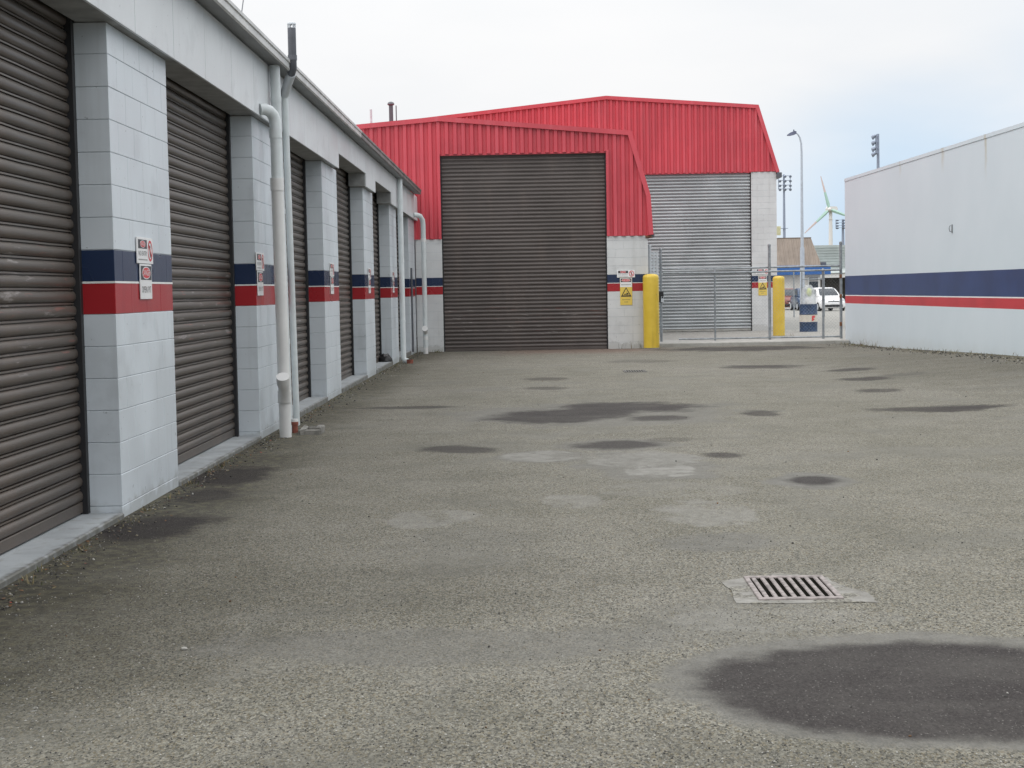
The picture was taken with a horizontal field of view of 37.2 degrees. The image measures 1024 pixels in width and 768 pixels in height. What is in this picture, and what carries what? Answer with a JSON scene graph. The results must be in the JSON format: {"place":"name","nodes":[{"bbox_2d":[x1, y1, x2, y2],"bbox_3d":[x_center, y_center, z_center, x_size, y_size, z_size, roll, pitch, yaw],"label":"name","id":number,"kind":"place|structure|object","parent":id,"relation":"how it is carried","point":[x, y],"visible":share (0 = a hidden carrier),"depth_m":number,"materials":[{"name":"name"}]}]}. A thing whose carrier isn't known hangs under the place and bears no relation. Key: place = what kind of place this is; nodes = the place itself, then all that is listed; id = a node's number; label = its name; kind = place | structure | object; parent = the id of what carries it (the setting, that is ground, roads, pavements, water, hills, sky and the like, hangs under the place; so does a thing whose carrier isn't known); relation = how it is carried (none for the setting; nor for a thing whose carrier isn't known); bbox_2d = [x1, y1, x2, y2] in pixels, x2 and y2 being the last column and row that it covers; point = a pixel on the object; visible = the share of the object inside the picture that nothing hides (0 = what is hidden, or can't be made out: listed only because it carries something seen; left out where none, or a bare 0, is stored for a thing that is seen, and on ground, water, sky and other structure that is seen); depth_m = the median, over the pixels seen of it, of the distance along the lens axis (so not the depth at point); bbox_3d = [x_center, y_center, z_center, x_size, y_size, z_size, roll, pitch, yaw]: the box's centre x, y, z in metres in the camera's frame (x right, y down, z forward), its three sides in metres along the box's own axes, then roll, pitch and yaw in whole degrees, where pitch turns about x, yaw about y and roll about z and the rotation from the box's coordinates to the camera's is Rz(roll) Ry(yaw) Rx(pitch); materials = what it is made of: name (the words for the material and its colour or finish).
{"place":"outdoors","nodes":[
{"label":"outdoors","id":0,"kind":"place"},
{"bbox_2d":[0,337,1023,767],"bbox_3d":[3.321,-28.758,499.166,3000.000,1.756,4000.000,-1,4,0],"label":"ground","id":1,"kind":"structure","parent":0,"point":[756,445],"depth_m":7.39,"materials":[{"name":"grey asphalt"}]},
{"bbox_2d":[0,0,427,588],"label":"garage building","id":2,"kind":"structure","parent":1,"relation":"on","point":[210,148],"depth_m":10.91,"materials":[{"name":"grey paint"}]},
{"bbox_2d":[0,0,90,553],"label":"roller door","id":3,"kind":"structure","parent":2,"relation":"in","point":[45,484],"depth_m":8.84,"materials":[{"name":"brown metal"}]},
{"bbox_2d":[136,236,152,263],"bbox_3d":[-2.487,-0.903,10.295,0.012,0.176,0.430,-1,4,0],"label":"danger sign","id":4,"kind":"object","parent":2,"relation":"attached to","point":[144,250],"visible":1,"depth_m":10.27,"materials":[{"name":"white plastic"}]},
{"bbox_2d":[139,264,151,298],"bbox_3d":[-2.483,-0.694,10.313,0.012,0.236,0.310,-1,4,0],"label":"open pit sign","id":5,"kind":"object","parent":2,"relation":"attached to","point":[145,276],"visible":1,"depth_m":10.29,"materials":[{"name":"white plastic"}]},
{"bbox_2d":[166,77,238,463],"bbox_3d":[-2.724,-0.997,12.881,0.080,3.231,3.536,-1,4,0],"label":"roller door","id":6,"kind":"structure","parent":2,"relation":"in","point":[198,131],"depth_m":13.31,"materials":[{"name":"brown metal"}]},
{"bbox_2d":[255,252,263,270],"bbox_3d":[-2.457,-1.194,14.831,0.012,0.176,0.430,-1,4,0],"label":"danger sign","id":7,"kind":"object","parent":2,"relation":"attached to","point":[259,261],"visible":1,"depth_m":14.78,"materials":[{"name":"white plastic"}]},
{"bbox_2d":[257,271,263,295],"bbox_3d":[-2.454,-0.981,14.824,0.012,0.236,0.310,-1,4,0],"label":"open pit sign","id":8,"kind":"object","parent":2,"relation":"attached to","point":[260,291],"visible":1,"depth_m":14.80,"materials":[{"name":"white plastic"}]},
{"bbox_2d":[283,151,311,404],"bbox_3d":[-2.691,-1.311,17.956,0.080,3.231,3.506,-1,4,0],"label":"roller door","id":9,"kind":"structure","parent":2,"relation":"in","point":[298,168],"depth_m":19.31,"materials":[{"name":"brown metal"}]},
{"bbox_2d":[329,263,333,275],"bbox_3d":[-2.420,-1.540,20.430,0.012,0.176,0.430,-1,4,0],"label":"danger sign","id":10,"kind":"object","parent":2,"relation":"attached to","point":[331,267],"visible":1,"depth_m":20.37,"materials":[{"name":"white plastic"}]},
{"bbox_2d":[330,276,333,293],"bbox_3d":[-2.417,-1.329,20.443,0.012,0.236,0.310,-1,4,0],"label":"open pit sign","id":11,"kind":"object","parent":2,"relation":"attached to","point":[332,283],"visible":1,"depth_m":20.43,"materials":[{"name":"white plastic"}]},
{"bbox_2d":[333,167,353,380],"bbox_3d":[-2.659,-1.714,23.016,0.080,3.411,3.536,-1,4,0],"label":"roller door","id":12,"kind":"structure","parent":2,"relation":"in","point":[342,183],"depth_m":24.14,"materials":[{"name":"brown metal"}]},
{"bbox_2d":[368,279,370,292],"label":"open pit sign","id":13,"kind":"object","parent":2,"relation":"attached to","point":[369,284],"visible":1,"depth_m":25.40,"materials":[{"name":"white plastic"}]},
{"bbox_2d":[368,268,370,278],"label":"danger sign","id":14,"kind":"object","parent":2,"relation":"attached to","point":[369,273],"visible":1,"depth_m":25.44,"materials":[{"name":"white plastic"}]},
{"bbox_2d":[371,192,381,362],"bbox_3d":[-2.626,-2.023,28.006,0.080,3.411,3.336,-1,4,0],"label":"roller door","id":15,"kind":"structure","parent":2,"relation":"in","point":[375,216],"depth_m":29.43,"materials":[{"name":"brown metal"}]},
{"bbox_2d":[379,353,392,361],"bbox_3d":[-2.465,-0.518,29.522,0.289,0.164,0.400,-1,4,0],"label":"black bag","id":16,"kind":"object","parent":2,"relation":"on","point":[383,357],"visible":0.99,"depth_m":29.39,"materials":[{"name":"black plastic"}]},
{"bbox_2d":[396,215,400,350],"bbox_3d":[-2.592,-2.236,32.917,0.080,3.231,3.306,-1,4,0],"label":"roller door","id":17,"kind":"structure","parent":2,"relation":"in","point":[396,215],"depth_m":34.44,"materials":[{"name":"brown metal"}]},
{"bbox_2d":[291,419,297,432],"bbox_3d":[-2.195,0.448,15.372,0.072,0.190,0.072,-1,4,0],"label":"gully pipe","id":18,"kind":"object","parent":1,"relation":"on","point":[294,423],"visible":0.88,"depth_m":15.34,"materials":[{"name":"ceramic"}]},
{"bbox_2d":[298,425,324,434],"bbox_3d":[-2.014,0.486,15.323,0.234,0.141,0.393,-1,4,0],"label":"gully surround","id":19,"kind":"object","parent":1,"relation":"on","point":[311,430],"visible":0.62,"depth_m":15.15,"materials":[{"name":"concrete"}]},
{"bbox_2d":[357,102,653,351],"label":"red shed","id":20,"kind":"structure","parent":1,"relation":"on","point":[539,235],"depth_m":36.51,"materials":[{"name":"metal"}]},
{"bbox_2d":[440,151,607,351],"bbox_3d":[0.299,-3.182,36.562,3.976,4.755,0.080,-1,4,0],"label":"roller door","id":21,"kind":"structure","parent":20,"relation":"in","point":[524,237],"depth_m":36.56,"materials":[{"name":"brown metal"}]},
{"bbox_2d":[620,278,631,304],"bbox_3d":[2.741,-2.222,36.505,0.290,0.650,0.012,-1,4,0],"label":"hazard sign","id":22,"kind":"object","parent":20,"relation":"attached to","point":[625,291],"visible":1,"depth_m":36.50,"materials":[{"name":"yellow plastic"}]},
{"bbox_2d":[617,270,634,277],"bbox_3d":[2.734,-2.646,36.478,0.430,0.176,0.012,-1,4,0],"label":"danger sign","id":23,"kind":"object","parent":20,"relation":"attached to","point":[625,273],"visible":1,"depth_m":36.48,"materials":[{"name":"white plastic"}]},
{"bbox_2d":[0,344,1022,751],"bbox_3d":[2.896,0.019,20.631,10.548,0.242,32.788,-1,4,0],"label":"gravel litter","id":24,"kind":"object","parent":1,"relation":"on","point":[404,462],"visible":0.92,"depth_m":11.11,"materials":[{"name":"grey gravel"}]},
{"bbox_2d":[0,524,1023,767],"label":"loose chippings","id":25,"kind":"object","parent":1,"relation":"on","point":[536,750],"visible":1,"depth_m":5.20,"materials":[{"name":"grey gravel"}]},
{"bbox_2d":[19,334,1021,584],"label":"weeds","id":26,"kind":"object","parent":1,"relation":"on","point":[315,412],"visible":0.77,"depth_m":12.46,"materials":[{"name":"green plant"}]},
{"bbox_2d":[623,370,646,371],"bbox_3d":[2.073,-0.207,25.653,0.380,0.032,0.540,-1,4,0],"label":"drain grate","id":27,"kind":"object","parent":1,"relation":"on","point":[634,371],"visible":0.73,"depth_m":25.67,"materials":[{"name":"metal"}]},
{"bbox_2d":[642,274,660,348],"bbox_3d":[3.324,-1.687,36.304,0.480,1.878,0.480,-1,4,0],"label":"bollard","id":28,"kind":"object","parent":1,"relation":"on","point":[651,310],"visible":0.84,"depth_m":36.15,"materials":[{"name":"yellow metal"}]},
{"bbox_2d":[659,241,842,341],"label":"wire gate","id":29,"kind":"structure","parent":1,"relation":"on","point":[661,300],"depth_m":38.38,"materials":[{"name":"metal"}]},
{"bbox_2d":[659,337,849,346],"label":"kerb","id":30,"kind":"structure","parent":1,"relation":"on","point":[737,342],"depth_m":37.34,"materials":[{"name":"concrete"}]},
{"bbox_2d":[648,245,658,276],"bbox_3d":[3.529,-2.207,37.813,0.245,2.520,0.060,-1,4,0],"label":"gate jamb","id":31,"kind":"object","parent":30,"relation":"on","point":[653,262],"visible":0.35,"depth_m":37.74,"materials":[{"name":"metal"}]},
{"bbox_2d":[778,174,791,237],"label":"floodlight mast","id":32,"kind":"object","parent":1,"relation":"on","point":[784,228],"visible":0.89,"depth_m":396.96,"materials":[{"name":"metal"}]},
{"bbox_2d":[721,573,878,603],"bbox_3d":[1.304,0.949,7.040,0.634,0.032,0.726,-1,4,1],"label":"drain grate","id":33,"kind":"object","parent":1,"relation":"on","point":[781,588],"visible":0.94,"depth_m":6.94,"materials":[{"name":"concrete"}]},
{"bbox_2d":[777,237,830,308],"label":"brown roofed building","id":34,"kind":"structure","parent":1,"relation":"on","point":[788,251],"depth_m":114.58,"materials":[{"name":"blue paint"}]},
{"bbox_2d":[808,277,818,287],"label":"window","id":35,"kind":"structure","parent":34,"relation":"in","point":[816,282],"depth_m":114.54,"materials":[{"name":"black glass"}]},
{"bbox_2d":[805,176,844,244],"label":"wind turbine","id":36,"kind":"object","parent":1,"relation":"on","point":[829,209],"visible":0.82,"depth_m":693.83,"materials":[{"name":"white metal"}]},
{"bbox_2d":[814,245,844,298],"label":"boarded building","id":37,"kind":"structure","parent":1,"relation":"on","point":[828,254],"depth_m":149.25,"materials":[{"name":"white paint"}]},
{"bbox_2d":[835,219,844,244],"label":"floodlight mast","id":38,"kind":"object","parent":1,"relation":"on","point":[843,223],"visible":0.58,"depth_m":347.51,"materials":[{"name":"metal"}]},
{"bbox_2d":[871,134,879,167],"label":"floodlight mast","id":39,"kind":"object","parent":1,"relation":"on","point":[876,144],"visible":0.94,"depth_m":297.00,"materials":[{"name":"metal"}]},
{"bbox_2d":[844,122,1023,355],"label":"warehouse","id":40,"kind":"structure","parent":1,"relation":"on","point":[934,249],"depth_m":29.59,"materials":[{"name":"paint"}]},
{"bbox_2d":[231,0,1023,244],"label":"sky","id":41,"kind":"structure","parent":0,"point":[922,76],"materials":[{"name":"white"}]},
{"bbox_2d":[659,308,844,339],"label":"pavement","id":42,"kind":"structure","parent":0,"point":[829,330],"depth_m":49.85,"materials":[{"name":"concrete"}]},
{"bbox_2d":[414,96,781,331],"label":"red shed","id":43,"kind":"structure","parent":42,"relation":"on","point":[712,174],"depth_m":50.72,"materials":[{"name":"metal"}]},
{"bbox_2d":[645,172,751,331],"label":"roller door","id":44,"kind":"structure","parent":43,"relation":"in","point":[699,220],"depth_m":50.86,"materials":[{"name":"metal"}]},
{"bbox_2d":[756,269,767,273],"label":"danger sign","id":45,"kind":"object","parent":43,"relation":"attached to","point":[761,270],"visible":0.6,"depth_m":50.80,"materials":[{"name":"white plastic"}]},
{"bbox_2d":[758,276,766,294],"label":"hazard sign","id":46,"kind":"object","parent":43,"relation":"attached to","point":[762,282],"visible":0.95,"depth_m":50.83,"materials":[{"name":"yellow plastic"}]},
{"bbox_2d":[773,276,784,335],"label":"bollard","id":47,"kind":"object","parent":42,"relation":"on","point":[778,326],"visible":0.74,"depth_m":44.26,"materials":[{"name":"yellow metal"}]},
{"bbox_2d":[785,288,795,308],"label":"parked car","id":48,"kind":"object","parent":42,"relation":"on","point":[788,292],"visible":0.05,"depth_m":107.77,"materials":[{"name":"red paint"}]},
{"bbox_2d":[787,130,804,303],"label":"street lamp","id":49,"kind":"object","parent":42,"relation":"on","point":[802,260],"visible":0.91,"depth_m":89.43,"materials":[{"name":"metal"}]},
{"bbox_2d":[790,288,811,310],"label":"parked car","id":50,"kind":"object","parent":42,"relation":"on","point":[797,295],"visible":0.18,"depth_m":102.70,"materials":[{"name":"blue paint"}]},
{"bbox_2d":[799,304,817,331],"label":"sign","id":51,"kind":"object","parent":42,"relation":"on","point":[810,322],"visible":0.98,"depth_m":48.46,"materials":[{"name":"blue paint"}]},
{"bbox_2d":[806,288,811,296],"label":"rubbish bag","id":52,"kind":"object","parent":51,"relation":"in","point":[809,292],"visible":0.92,"depth_m":48.57,"materials":[{"name":"plastic"}]},
{"bbox_2d":[793,271,824,316],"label":"tube fence","id":53,"kind":"object","parent":42,"relation":"on","point":[802,291],"visible":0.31,"depth_m":75.74,"materials":[{"name":"metal"}]},
{"bbox_2d":[805,287,844,310],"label":"parked car","id":54,"kind":"object","parent":42,"relation":"on","point":[817,292],"visible":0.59,"depth_m":97.26,"materials":[{"name":"white paint"}]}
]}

